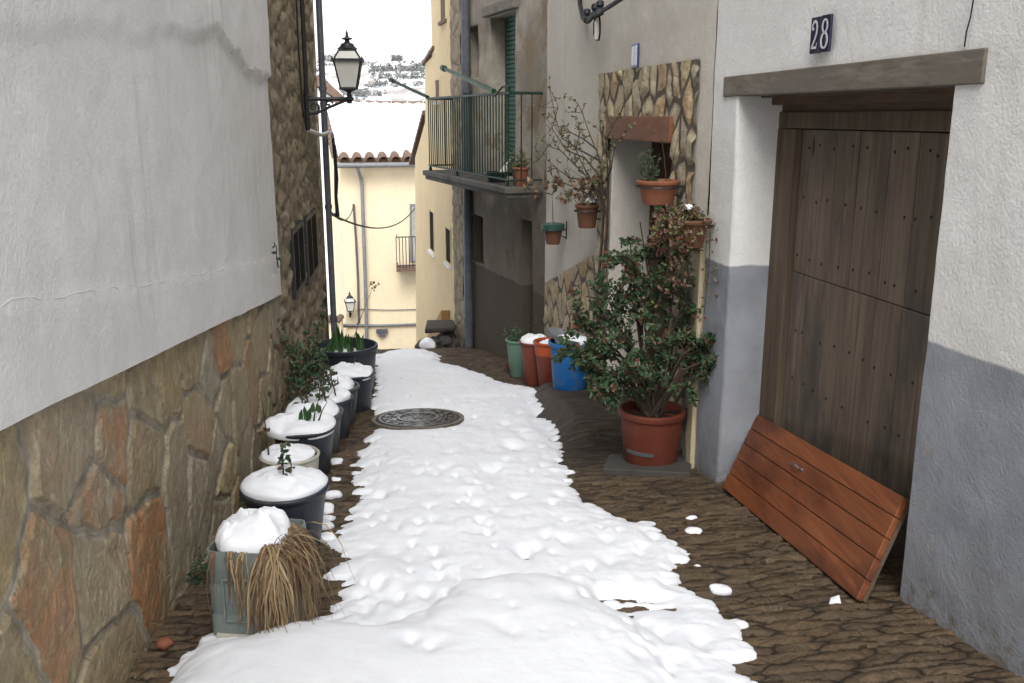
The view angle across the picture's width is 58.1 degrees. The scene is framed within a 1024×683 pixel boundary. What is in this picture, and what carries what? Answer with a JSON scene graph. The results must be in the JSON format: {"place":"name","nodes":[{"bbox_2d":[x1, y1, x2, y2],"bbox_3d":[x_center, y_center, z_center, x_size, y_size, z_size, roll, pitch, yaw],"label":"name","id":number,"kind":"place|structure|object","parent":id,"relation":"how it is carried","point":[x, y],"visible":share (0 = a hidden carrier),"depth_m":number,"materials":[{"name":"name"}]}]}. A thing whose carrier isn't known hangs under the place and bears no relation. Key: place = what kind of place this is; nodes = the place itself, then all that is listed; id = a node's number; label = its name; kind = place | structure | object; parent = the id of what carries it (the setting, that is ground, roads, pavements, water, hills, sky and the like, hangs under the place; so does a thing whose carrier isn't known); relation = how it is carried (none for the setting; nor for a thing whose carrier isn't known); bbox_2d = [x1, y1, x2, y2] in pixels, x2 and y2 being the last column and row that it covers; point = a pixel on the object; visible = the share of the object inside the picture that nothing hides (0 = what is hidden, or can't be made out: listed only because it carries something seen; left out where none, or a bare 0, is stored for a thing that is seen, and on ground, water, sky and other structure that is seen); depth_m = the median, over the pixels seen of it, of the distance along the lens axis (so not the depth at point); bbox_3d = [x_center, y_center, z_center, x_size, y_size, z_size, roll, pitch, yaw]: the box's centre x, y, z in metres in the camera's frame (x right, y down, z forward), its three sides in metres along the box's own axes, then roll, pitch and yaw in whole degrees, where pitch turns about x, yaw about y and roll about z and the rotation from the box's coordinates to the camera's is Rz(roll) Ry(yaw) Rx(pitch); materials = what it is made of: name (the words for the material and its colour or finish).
{"place":"outdoors","nodes":[
{"label":"outdoors","id":0,"kind":"place"},
{"bbox_2d":[316,61,424,103],"bbox_3d":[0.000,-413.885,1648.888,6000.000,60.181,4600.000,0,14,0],"label":"terrain","id":1,"kind":"structure","parent":0,"point":[399,93],"depth_m":248.76,"materials":[{"name":"white snow"}]},
{"bbox_2d":[0,0,286,682],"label":"plastered house","id":2,"kind":"structure","parent":1,"relation":"on","point":[141,364],"depth_m":3.33,"materials":[{"name":"paint"}]},
{"bbox_2d":[271,242,280,267],"bbox_3d":[-1.776,-0.642,6.969,0.058,0.293,0.502,-2,14,-8],"label":"wall sprig","id":3,"kind":"object","parent":2,"relation":"attached to","point":[278,258],"depth_m":6.85,"materials":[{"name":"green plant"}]},
{"bbox_2d":[277,305,330,409],"bbox_3d":[-1.662,0.171,7.226,0.414,0.741,1.336,-2,14,-8],"label":"wall plant","id":4,"kind":"object","parent":2,"relation":"attached to","point":[315,353],"depth_m":7.30,"materials":[{"name":"green plant"}]},
{"bbox_2d":[267,0,336,405],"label":"stone house","id":5,"kind":"structure","parent":1,"relation":"on","point":[296,156],"depth_m":9.03,"materials":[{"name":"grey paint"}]},
{"bbox_2d":[289,220,306,299],"bbox_3d":[-2.038,-0.792,8.748,0.050,0.627,0.909,-2,14,-6],"label":"window","id":6,"kind":"structure","parent":5,"relation":"in","point":[297,264],"depth_m":8.65,"materials":[{"name":"black metal"}]},
{"bbox_2d":[295,0,306,128],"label":"thin cable","id":7,"kind":"object","parent":5,"relation":"attached to","point":[300,64],"visible":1,"depth_m":8.89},
{"bbox_2d":[300,0,309,129],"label":"power cable","id":8,"kind":"object","parent":5,"relation":"attached to","point":[304,54],"visible":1,"depth_m":9.23,"materials":[{"name":"black rubber"}]},
{"bbox_2d":[303,208,318,284],"bbox_3d":[-2.178,-1.044,9.968,0.050,0.689,1.085,-2,14,-6],"label":"window","id":9,"kind":"structure","parent":5,"relation":"in","point":[310,220],"depth_m":9.85,"materials":[{"name":"black metal"}]},
{"bbox_2d":[306,129,334,137],"bbox_3d":[-2.139,-2.306,10.232,0.095,0.145,1.696,-1,14,-2],"label":"conduit elbow","id":10,"kind":"object","parent":5,"relation":"attached to","point":[317,133],"visible":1,"depth_m":10.39,"materials":[{"name":"grey plastic"}]},
{"bbox_2d":[331,138,339,216],"bbox_3d":[-2.151,-2.001,11.212,0.066,0.960,0.129,-5,15,-21],"label":"hanging cable","id":11,"kind":"object","parent":10,"relation":"hanging from","point":[336,213],"visible":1,"depth_m":11.17,"materials":[{"name":"black rubber"}]},
{"bbox_2d":[303,30,363,114],"bbox_3d":[-1.850,-2.776,9.534,0.633,0.847,0.322,-2,14,-6],"label":"wall lantern","id":12,"kind":"object","parent":5,"relation":"attached to","point":[347,60],"depth_m":9.45,"materials":[{"name":"black metal"}]},
{"bbox_2d":[332,208,414,228],"bbox_3d":[-2.476,-2.639,18.433,0.028,1.325,14.204,0,14,-2],"label":"overhead cable","id":13,"kind":"object","parent":5,"relation":"attached to","point":[340,218],"visible":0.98,"depth_m":15.10,"materials":[{"name":"black rubber"}]},
{"bbox_2d":[317,53,334,61],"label":"tree","id":14,"kind":"object","parent":1,"relation":"on","point":[328,57],"visible":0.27,"depth_m":322.50,"materials":[{"name":"grey plant"}]},
{"bbox_2d":[317,74,343,314],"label":"white house","id":15,"kind":"structure","parent":1,"relation":"on","point":[332,90],"depth_m":29.48,"materials":[{"name":"ceramic"}]},
{"bbox_2d":[328,314,343,338],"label":"garden wall","id":16,"kind":"structure","parent":1,"relation":"on","point":[340,317],"depth_m":25.34,"materials":[{"name":"beige paint"}]},
{"bbox_2d":[316,59,424,101],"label":"scrub","id":17,"kind":"object","parent":1,"relation":"on","point":[416,67],"visible":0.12,"depth_m":254.42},
{"bbox_2d":[319,101,424,348],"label":"beige house","id":18,"kind":"structure","parent":1,"relation":"on","point":[374,141],"depth_m":25.71,"materials":[{"name":"paint"}]},
{"bbox_2d":[344,291,355,317],"bbox_3d":[-4.489,-1.013,25.522,0.304,0.801,0.458,-4,14,-14],"label":"wall lantern","id":19,"kind":"object","parent":18,"relation":"attached to","point":[349,301],"depth_m":25.34,"materials":[{"name":"white glass"}]},
{"bbox_2d":[410,204,415,261],"bbox_3d":[-2.660,-3.027,25.752,0.433,1.630,0.090,-4,14,-14],"label":"balcony door","id":20,"kind":"structure","parent":18,"relation":"in","point":[412,216],"depth_m":25.67,"materials":[{"name":"grey metal"}]},
{"bbox_2d":[390,54,402,60],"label":"tree","id":21,"kind":"object","parent":1,"relation":"on","point":[396,57],"visible":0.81,"depth_m":329.46,"materials":[{"name":"grey plant"}]},
{"bbox_2d":[409,0,454,343],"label":"yellow house","id":22,"kind":"structure","parent":1,"relation":"on","point":[434,252],"depth_m":15.32,"materials":[{"name":"paint"}]},
{"bbox_2d":[428,207,434,256],"bbox_3d":[-1.385,-1.891,15.880,0.065,0.786,0.631,-3,14,-12],"label":"window","id":23,"kind":"structure","parent":22,"relation":"in","point":[431,251],"depth_m":15.88,"materials":[{"name":"black paint"}]},
{"bbox_2d":[433,76,440,104],"bbox_3d":[-1.165,-3.905,14.357,0.065,0.419,0.550,-3,14,-12],"label":"window","id":24,"kind":"structure","parent":22,"relation":"in","point":[437,79],"depth_m":14.35,"materials":[{"name":"yellow paint"}]},
{"bbox_2d":[438,0,446,25],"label":"window","id":25,"kind":"structure","parent":22,"relation":"in","point":[443,5],"depth_m":13.38,"materials":[{"name":"yellow paint"}]},
{"bbox_2d":[443,223,451,269],"bbox_3d":[-0.979,-1.455,14.084,0.065,0.633,0.568,-3,14,-12],"label":"window","id":26,"kind":"structure","parent":22,"relation":"in","point":[448,247],"depth_m":14.08,"materials":[{"name":"black paint"}]},
{"bbox_2d":[423,0,547,358],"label":"old house","id":27,"kind":"structure","parent":1,"relation":"on","point":[500,46],"depth_m":11.45,"materials":[{"name":"grey paint"}]},
{"bbox_2d":[388,77,428,97],"bbox_3d":[-1.496,-3.665,13.322,0.070,0.332,1.212,-9,16,-31],"label":"clothesline pole","id":28,"kind":"object","parent":27,"relation":"attached to","point":[391,80],"visible":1,"depth_m":13.29,"materials":[{"name":"green metal"}]},
{"bbox_2d":[440,65,496,92],"bbox_3d":[-0.567,-3.234,11.316,0.084,0.436,2.444,-4,14,-17],"label":"clothesline pole","id":29,"kind":"object","parent":27,"relation":"attached to","point":[443,68],"visible":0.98,"depth_m":11.11,"materials":[{"name":"green metal"}]},
{"bbox_2d":[481,217,483,259],"bbox_3d":[-0.301,-1.408,12.543,0.070,0.680,0.579,-5,15,-19],"label":"window","id":30,"kind":"structure","parent":27,"relation":"in","point":[482,257],"depth_m":12.76,"materials":[{"name":"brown wood"}]},
{"bbox_2d":[484,159,509,181],"bbox_3d":[-0.167,-1.990,10.719,0.320,0.265,0.304,0,14,0],"label":"balcony bowl","id":31,"kind":"object","parent":27,"relation":"on","point":[491,179],"visible":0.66,"depth_m":10.65,"materials":[{"name":"green plastic"}]},
{"bbox_2d":[510,21,515,175],"bbox_3d":[0.156,-2.953,11.177,0.060,1.903,0.935,-5,15,-19],"label":"door panel","id":32,"kind":"structure","parent":27,"relation":"in","point":[511,21],"depth_m":11.51,"materials":[{"name":"green wood"}]},
{"bbox_2d":[502,150,528,184],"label":"balcony pot","id":33,"kind":"object","parent":27,"relation":"on","point":[512,171],"visible":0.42,"depth_m":10.17,"materials":[{"name":"teal ceramic"}]},
{"bbox_2d":[509,146,534,185],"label":"balcony pot","id":34,"kind":"object","parent":27,"relation":"on","point":[517,173],"visible":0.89,"depth_m":10.07,"materials":[{"name":"orange ceramic"}]},
{"bbox_2d":[543,0,717,468],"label":"cream house","id":35,"kind":"structure","parent":1,"relation":"on","point":[665,88],"depth_m":7.54,"materials":[{"name":"paint"}]},
{"bbox_2d":[523,175,566,244],"bbox_3d":[0.332,-1.309,9.141,0.448,0.689,0.308,0,14,0],"label":"wall pot","id":36,"kind":"object","parent":35,"relation":"attached to","point":[552,230],"depth_m":9.13,"materials":[{"name":"ceramic"}]},
{"bbox_2d":[558,174,605,228],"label":"wall pot","id":37,"kind":"object","parent":35,"relation":"attached to","point":[587,218],"depth_m":7.88,"materials":[{"name":"ceramic"}]},
{"bbox_2d":[532,76,635,372],"bbox_3d":[0.520,-1.015,8.086,0.346,2.612,2.730,-3,14,-14],"label":"climbing rose","id":38,"kind":"object","parent":35,"relation":"attached to","point":[576,159],"visible":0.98,"depth_m":7.78,"materials":[{"name":"brown plant"}]},
{"bbox_2d":[578,0,622,40],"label":"cable bracket","id":39,"kind":"object","parent":35,"relation":"attached to","point":[598,8],"visible":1,"depth_m":7.47,"materials":[{"name":"black metal"}]},
{"bbox_2d":[631,43,638,67],"bbox_3d":[0.921,-2.145,6.920,0.015,0.170,0.156,-3,14,-11],"label":"number plate","id":40,"kind":"object","parent":35,"relation":"attached to","point":[634,55],"visible":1,"depth_m":6.90,"materials":[{"name":"white ceramic"}]},
{"bbox_2d":[644,142,672,396],"bbox_3d":[1.323,-0.100,7.356,0.075,2.910,1.523,-3,14,-11],"label":"house door","id":41,"kind":"structure","parent":35,"relation":"in","point":[657,146],"depth_m":7.60,"materials":[{"name":"brown wood"}]},
{"bbox_2d":[635,131,683,204],"bbox_3d":[0.962,-1.143,6.045,0.303,0.478,0.300,9,16,33],"label":"wall pot","id":42,"kind":"object","parent":35,"relation":"attached to","point":[653,189],"depth_m":6.00,"materials":[{"name":"orange ceramic"}]},
{"bbox_2d":[646,198,718,322],"bbox_3d":[1.082,-0.503,5.695,0.536,0.756,0.394,0,14,0],"label":"flower basket","id":43,"kind":"object","parent":35,"relation":"attached to","point":[687,228],"visible":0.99,"depth_m":5.61,"materials":[{"name":"brown plant"}]},
{"bbox_2d":[696,0,1023,677],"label":"wall","id":44,"kind":"structure","parent":1,"relation":"on","point":[963,570],"depth_m":3.62,"materials":[{"name":"white paint"}]},
{"bbox_2d":[809,13,832,53],"bbox_3d":[1.450,-1.443,4.330,0.016,0.168,0.180,-3,14,-11],"label":"house number","id":45,"kind":"object","parent":44,"relation":"attached to","point":[821,34],"visible":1,"depth_m":4.31,"materials":[{"name":"blue ceramic"}]},
{"bbox_2d":[759,110,951,559],"bbox_3d":[1.803,0.208,4.742,0.148,2.950,2.131,-3,14,-11],"label":"plank door","id":46,"kind":"structure","parent":44,"relation":"attached to","point":[857,208],"depth_m":4.71,"materials":[{"name":"brown wood"}]},
{"bbox_2d":[964,0,973,46],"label":"thin wire","id":47,"kind":"object","parent":44,"relation":"attached to","point":[968,23],"visible":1,"depth_m":3.35,"materials":[{"name":"grey metal"}]},
{"bbox_2d":[313,0,431,62],"label":"sky","id":48,"kind":"structure","parent":0,"point":[379,30],"materials":[{"name":"white"}]},
{"bbox_2d":[125,347,1023,682],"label":"street","id":49,"kind":"structure","parent":0,"point":[799,629],"depth_m":4.14,"materials":[{"name":"brown stone"}]},
{"bbox_2d":[131,650,141,670],"bbox_3d":[-1.468,1.173,3.404,0.176,0.109,0.267,12,18,41],"label":"weed","id":50,"kind":"object","parent":49,"relation":"on","point":[138,659],"visible":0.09,"depth_m":3.39,"materials":[{"name":"green plant"}]},
{"bbox_2d":[156,637,173,650],"bbox_3d":[-1.353,1.177,3.593,0.065,0.044,0.054,-7,15,-26],"label":"brick chip","id":51,"kind":"object","parent":49,"relation":"on","point":[164,643],"visible":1,"depth_m":3.57,"materials":[{"name":"orange ceramic"}]},
{"bbox_2d":[182,547,208,589],"bbox_3d":[-1.493,1.080,4.288,0.295,0.115,0.468,4,14,15],"label":"weed","id":52,"kind":"object","parent":49,"relation":"on","point":[196,581],"visible":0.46,"depth_m":4.30,"materials":[{"name":"green plant"}]},
{"bbox_2d":[199,506,354,638],"bbox_3d":[-0.954,0.920,3.663,0.508,0.536,0.648,-12,18,-41],"label":"square planter","id":53,"kind":"object","parent":49,"relation":"on","point":[260,571],"visible":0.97,"depth_m":3.56,"materials":[{"name":"grey plastic"}]},
{"bbox_2d":[239,441,328,549],"bbox_3d":[-1.161,0.783,4.719,0.448,0.560,0.448,0,14,0],"label":"plant tub","id":54,"kind":"object","parent":49,"relation":"on","point":[295,491],"visible":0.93,"depth_m":4.60,"materials":[{"name":"plastic"}]},
{"bbox_2d":[259,393,319,469],"bbox_3d":[-1.331,0.614,5.508,0.356,0.718,0.356,0,14,0],"label":"white bucket","id":55,"kind":"object","parent":49,"relation":"on","point":[305,455],"visible":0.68,"depth_m":5.45,"materials":[{"name":"plastic"}]},
{"bbox_2d":[263,395,336,473],"bbox_3d":[-1.417,0.615,6.184,0.479,0.559,0.434,0,14,0],"label":"plant pot","id":56,"kind":"object","parent":49,"relation":"on","point":[315,429],"visible":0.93,"depth_m":6.07,"materials":[{"name":"plastic"}]},
{"bbox_2d":[285,356,343,453],"bbox_3d":[-1.435,0.469,6.704,0.415,0.732,0.404,0,14,0],"label":"plant pot","id":57,"kind":"object","parent":49,"relation":"on","point":[331,407],"visible":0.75,"depth_m":6.68,"materials":[{"name":"grey plastic"}]},
{"bbox_2d":[320,532,336,542],"bbox_3d":[-0.979,1.041,4.851,0.112,0.061,0.084,0,14,0],"label":"snow lump","id":58,"kind":"object","parent":49,"relation":"on","point":[326,537],"visible":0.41,"depth_m":4.82,"materials":[{"name":"white snow"}]},
{"bbox_2d":[322,519,334,529],"bbox_3d":[-1.044,1.015,5.046,0.139,0.074,0.110,-9,16,-33],"label":"snow lump","id":59,"kind":"object","parent":49,"relation":"on","point":[329,524],"visible":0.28,"depth_m":5.03,"materials":[{"name":"white snow"}]},
{"bbox_2d":[324,502,333,514],"bbox_3d":[-1.101,0.974,5.348,0.154,0.089,0.146,0,14,0],"label":"snow lump","id":60,"kind":"object","parent":49,"relation":"on","point":[328,507],"visible":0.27,"depth_m":5.30,"materials":[{"name":"white snow"}]},
{"bbox_2d":[323,515,335,520],"bbox_3d":[-1.039,1.002,5.193,0.087,0.054,0.076,0,14,0],"label":"snow lump","id":61,"kind":"object","parent":49,"relation":"on","point":[330,518],"visible":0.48,"depth_m":5.18,"materials":[{"name":"white snow"}]},
{"bbox_2d":[307,353,353,438],"bbox_3d":[-1.430,0.416,7.209,0.384,0.719,0.384,0,14,0],"label":"plant pot","id":62,"kind":"object","parent":49,"relation":"on","point":[343,398],"visible":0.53,"depth_m":7.17,"materials":[{"name":"black plastic"}]},
{"bbox_2d":[325,490,342,499],"bbox_3d":[-1.096,0.942,5.650,0.112,0.067,0.097,0,14,0],"label":"snow lump","id":63,"kind":"object","parent":49,"relation":"on","point":[332,494],"visible":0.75,"depth_m":5.61,"materials":[{"name":"white snow"}]},
{"bbox_2d":[310,364,359,424],"bbox_3d":[-1.494,0.438,7.788,0.418,0.541,0.394,0,14,0],"label":"plant pot","id":64,"kind":"object","parent":49,"relation":"on","point":[348,383],"visible":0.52,"depth_m":7.71,"materials":[{"name":"grey plastic"}]},
{"bbox_2d":[331,477,340,480],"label":"snow lump","id":65,"kind":"object","parent":49,"relation":"on","point":[335,478],"visible":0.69,"depth_m":6.02,"materials":[{"name":"white snow"}]},
{"bbox_2d":[331,458,342,464],"bbox_3d":[-1.242,0.849,6.494,0.088,0.060,0.095,-13,19,-43],"label":"snow lump","id":66,"kind":"object","parent":49,"relation":"on","point":[334,461],"visible":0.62,"depth_m":6.47,"materials":[{"name":"white snow"}]},
{"bbox_2d":[312,281,379,390],"bbox_3d":[-1.683,-0.020,9.310,0.675,1.107,0.660,0,14,0],"label":"plant tub","id":67,"kind":"object","parent":49,"relation":"on","point":[341,347],"visible":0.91,"depth_m":9.29,"materials":[{"name":"black plastic"}]},
{"bbox_2d":[324,355,373,412],"bbox_3d":[-1.485,0.386,8.419,0.461,0.497,0.424,0,14,0],"label":"plant pot","id":68,"kind":"object","parent":49,"relation":"on","point":[361,374],"visible":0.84,"depth_m":8.32,"materials":[{"name":"grey plastic"}]},
{"bbox_2d":[372,408,463,429],"bbox_3d":[-0.807,0.682,7.924,0.790,0.137,0.790,0,14,0],"label":"manhole cover","id":69,"kind":"object","parent":49,"relation":"on","point":[418,418],"visible":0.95,"depth_m":7.85,"materials":[{"name":"metal"}]},
{"bbox_2d":[414,320,459,348],"bbox_3d":[-1.085,-0.020,13.637,0.612,0.550,1.175,8,16,31],"label":"stone bench","id":70,"kind":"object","parent":49,"relation":"on","point":[445,337],"depth_m":13.45,"materials":[{"name":"stone"}]},
{"bbox_2d":[427,310,449,336],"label":"stair parapet","id":71,"kind":"structure","parent":49,"relation":"on","point":[444,315],"depth_m":14.33,"materials":[{"name":"paint"}]},
{"bbox_2d":[167,349,757,682],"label":"snow","id":72,"kind":"structure","parent":49,"relation":"on","point":[446,532],"depth_m":4.13,"materials":[{"name":"white snow"}]},
{"bbox_2d":[502,321,529,376],"bbox_3d":[0.065,0.066,10.292,0.364,0.627,0.483,0,14,0],"label":"bucket","id":73,"kind":"object","parent":49,"relation":"on","point":[514,357],"visible":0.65,"depth_m":10.20,"materials":[{"name":"green plastic"}]},
{"bbox_2d":[519,333,545,385],"bbox_3d":[0.237,0.183,9.720,0.327,0.531,0.324,0,14,0],"label":"bucket","id":74,"kind":"object","parent":49,"relation":"on","point":[529,359],"visible":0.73,"depth_m":9.63,"materials":[{"name":"red plastic"}]},
{"bbox_2d":[533,337,552,385],"bbox_3d":[0.375,0.226,9.422,0.328,0.511,0.328,0,14,0],"label":"bucket","id":75,"kind":"object","parent":49,"relation":"on","point":[543,357],"visible":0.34,"depth_m":9.32,"materials":[{"name":"orange plastic"}]},
{"bbox_2d":[546,327,587,390],"bbox_3d":[0.531,0.159,8.530,0.433,0.560,0.416,0,14,0],"label":"bucket","id":76,"kind":"object","parent":49,"relation":"on","point":[564,378],"visible":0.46,"depth_m":8.42,"materials":[{"name":"blue plastic"}]},
{"bbox_2d":[602,454,690,477],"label":"stone slab","id":77,"kind":"structure","parent":49,"relation":"on","point":[619,465],"depth_m":6.07,"materials":[{"name":"stone"}]},
{"bbox_2d":[618,400,686,465],"bbox_3d":[0.945,0.634,6.258,0.458,0.380,0.458,0,14,0],"label":"bush pot","id":78,"kind":"object","parent":77,"relation":"on","point":[651,441],"visible":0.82,"depth_m":6.11,"materials":[{"name":"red ceramic"}]},
{"bbox_2d":[550,205,718,417],"bbox_3d":[0.818,-0.188,5.982,1.134,1.467,0.787,0,14,0],"label":"potted shrub","id":79,"kind":"object","parent":78,"relation":"in","point":[647,374],"visible":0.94,"depth_m":5.95,"materials":[{"name":"green plant"}]},
{"bbox_2d":[685,515,696,519],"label":"snow lump","id":80,"kind":"object","parent":49,"relation":"on","point":[691,517],"visible":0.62,"depth_m":5.11,"materials":[{"name":"white snow"}]},
{"bbox_2d":[684,527,701,533],"bbox_3d":[0.961,1.012,4.884,0.098,0.058,0.087,0,14,0],"label":"snow lump","id":81,"kind":"object","parent":49,"relation":"on","point":[692,530],"visible":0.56,"depth_m":4.86,"materials":[{"name":"white snow"}]},
{"bbox_2d":[709,584,731,594],"bbox_3d":[0.923,1.108,4.079,0.104,0.065,0.082,0,14,0],"label":"snow lump","id":82,"kind":"object","parent":49,"relation":"on","point":[720,589],"visible":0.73,"depth_m":4.05,"materials":[{"name":"white snow"}]},
{"bbox_2d":[722,415,909,601],"bbox_3d":[1.509,0.790,4.840,0.296,0.637,1.953,-1,14,-5],"label":"leaning board","id":83,"kind":"object","parent":49,"relation":"on","point":[840,523],"visible":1,"depth_m":4.54,"materials":[{"name":"brown wood"}]},
{"bbox_2d":[829,595,840,603],"bbox_3d":[1.368,1.096,3.915,0.055,0.021,0.042,0,14,0],"label":"paper scrap","id":84,"kind":"object","parent":49,"relation":"on","point":[834,599],"visible":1,"depth_m":3.91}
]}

